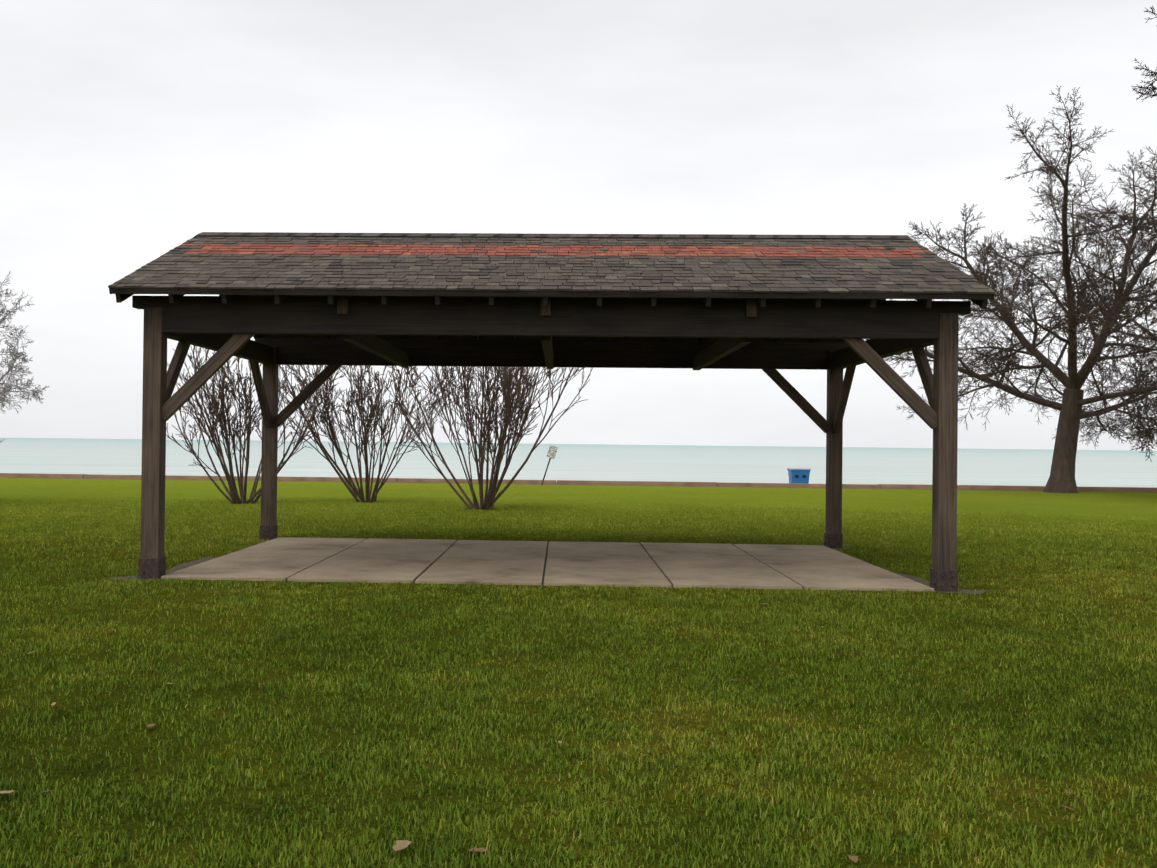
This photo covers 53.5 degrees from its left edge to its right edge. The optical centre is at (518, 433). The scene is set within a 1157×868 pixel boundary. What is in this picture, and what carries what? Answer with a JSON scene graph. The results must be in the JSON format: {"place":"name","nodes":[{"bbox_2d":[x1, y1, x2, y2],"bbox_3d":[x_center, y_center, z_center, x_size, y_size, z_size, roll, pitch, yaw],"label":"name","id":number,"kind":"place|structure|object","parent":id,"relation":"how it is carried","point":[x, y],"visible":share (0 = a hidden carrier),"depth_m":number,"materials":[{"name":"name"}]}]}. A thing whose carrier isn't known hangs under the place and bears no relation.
{"place":"outdoors","nodes":[
{"label":"outdoors","id":0,"kind":"place"},
{"bbox_2d":[0,478,1156,867],"bbox_3d":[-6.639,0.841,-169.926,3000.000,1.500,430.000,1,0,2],"label":"lawn","id":1,"kind":"structure","parent":0,"point":[1104,506],"depth_m":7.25,"materials":[{"name":"green plant"}]},
{"bbox_2d":[0,272,48,442],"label":"oak tree","id":2,"kind":"object","parent":1,"relation":"on","point":[6,390],"visible":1,"depth_m":26.51,"materials":[{"name":"grey plant"}]},
{"bbox_2d":[166,345,349,503],"bbox_3d":[-6.800,-0.546,27.617,3.136,4.554,5.093,0,-1,44],"label":"shrub","id":3,"kind":"object","parent":1,"relation":"on","point":[220,415],"visible":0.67,"depth_m":27.37,"materials":[{"name":"brown plant"}]},
{"bbox_2d":[278,365,474,502],"bbox_3d":[-3.880,-0.540,28.844,4.951,4.624,3.817,1,0,17],"label":"shrub","id":4,"kind":"object","parent":1,"relation":"on","point":[376,408],"visible":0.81,"depth_m":28.57,"materials":[{"name":"brown plant"}]},
{"bbox_2d":[385,366,592,509],"bbox_3d":[-0.245,-0.849,26.163,4.547,5.287,4.841,1,-1,-45],"label":"shrub","id":5,"kind":"object","parent":1,"relation":"on","point":[507,385],"visible":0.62,"depth_m":26.09,"materials":[{"name":"brown plant"}]},
{"bbox_2d":[541,458,550,484],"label":"sign post","id":6,"kind":"object","parent":1,"relation":"on","point":[546,471],"visible":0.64,"depth_m":42.02,"materials":[{"name":"grey metal"}]},
{"bbox_2d":[547,445,557,458],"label":"sign plate","id":7,"kind":"object","parent":6,"relation":"attached to","point":[552,451],"visible":1,"depth_m":42.00,"materials":[{"name":"beige metal"}]},
{"bbox_2d":[161,537,933,590],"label":"concrete slab","id":8,"kind":"structure","parent":1,"relation":"on","point":[708,565],"depth_m":14.09,"materials":[{"name":"grey concrete"}]},
{"bbox_2d":[286,543,802,588],"bbox_3d":[0.356,1.647,14.942,8.340,0.008,5.180,1,0,2],"label":"slab joint","id":9,"kind":"object","parent":8,"relation":"in","point":[546,560],"visible":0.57,"depth_m":14.14,"materials":[{"name":"grey"}]},
{"bbox_2d":[138,525,957,591],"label":"post bases","id":10,"kind":"object","parent":8,"relation":"on","point":[940,580],"visible":0.98,"depth_m":12.49,"materials":[{"name":"black metal"}]},
{"bbox_2d":[140,296,958,569],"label":"support posts","id":11,"kind":"object","parent":8,"relation":"on","point":[162,405],"visible":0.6,"depth_m":12.53,"materials":[{"name":"brown wood"}]},
{"bbox_2d":[115,294,987,369],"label":"roof beams","id":12,"kind":"structure","parent":11,"relation":"on","point":[887,328],"depth_m":12.47,"materials":[{"name":"brown wood"}]},
{"bbox_2d":[109,237,994,341],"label":"roof deck","id":13,"kind":"structure","parent":11,"relation":"on","point":[677,294],"depth_m":12.07,"materials":[{"name":"brown wood"}]},
{"bbox_2d":[108,232,995,293],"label":"roof shingles","id":14,"kind":"object","parent":13,"relation":"on","point":[723,262],"visible":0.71,"depth_m":13.22,"materials":[{"name":"brown asphalt"}]},
{"bbox_2d":[106,538,990,593],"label":"worn earth patches","id":15,"kind":"object","parent":1,"relation":"on","point":[198,561],"visible":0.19,"depth_m":13.21,"materials":[{"name":"brown soil"}]},
{"bbox_2d":[0,585,1141,862],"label":"fallen leaves","id":16,"kind":"object","parent":1,"relation":"on","point":[398,845],"visible":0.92,"depth_m":4.24,"materials":[{"name":"brown plant"}]},
{"bbox_2d":[0,473,1156,491],"bbox_3d":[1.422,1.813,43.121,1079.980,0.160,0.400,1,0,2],"label":"lake edge kerb","id":17,"kind":"structure","parent":1,"relation":"on","point":[668,483],"depth_m":42.86,"materials":[{"name":"concrete"}]},
{"bbox_2d":[787,469,810,483],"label":"recycling bin","id":18,"kind":"object","parent":1,"relation":"on","point":[792,473],"visible":0.76,"depth_m":43.23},
{"bbox_2d":[787,466,810,469],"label":"bin lid","id":19,"kind":"object","parent":18,"relation":"on","point":[800,467],"visible":1,"depth_m":43.22,"materials":[{"name":"white plastic"}]},
{"bbox_2d":[865,86,1156,492],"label":"oak tree","id":20,"kind":"object","parent":1,"relation":"on","point":[1072,413],"visible":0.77,"depth_m":40.34,"materials":[{"name":"brown plant"}]},
{"bbox_2d":[1040,6,1156,461],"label":"oak tree","id":21,"kind":"object","parent":1,"relation":"on","point":[1114,315],"visible":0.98,"depth_m":33.68,"materials":[{"name":"brown plant"}]},
{"bbox_2d":[0,438,1156,487],"bbox_3d":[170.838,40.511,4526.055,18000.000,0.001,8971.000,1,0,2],"label":"lake water","id":22,"kind":"structure","parent":0,"point":[860,465],"depth_m":136.69,"materials":[{"name":"teal liquid"}]},
{"bbox_2d":[0,477,1156,492],"bbox_3d":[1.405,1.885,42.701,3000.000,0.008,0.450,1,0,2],"label":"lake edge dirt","id":23,"kind":"structure","parent":0,"point":[604,485],"depth_m":42.53,"materials":[{"name":"brown soil"}]},
{"bbox_2d":[0,0,1156,450],"label":"sky","id":24,"kind":"structure","parent":0,"point":[131,131],"materials":[{"name":"white"}]}
]}

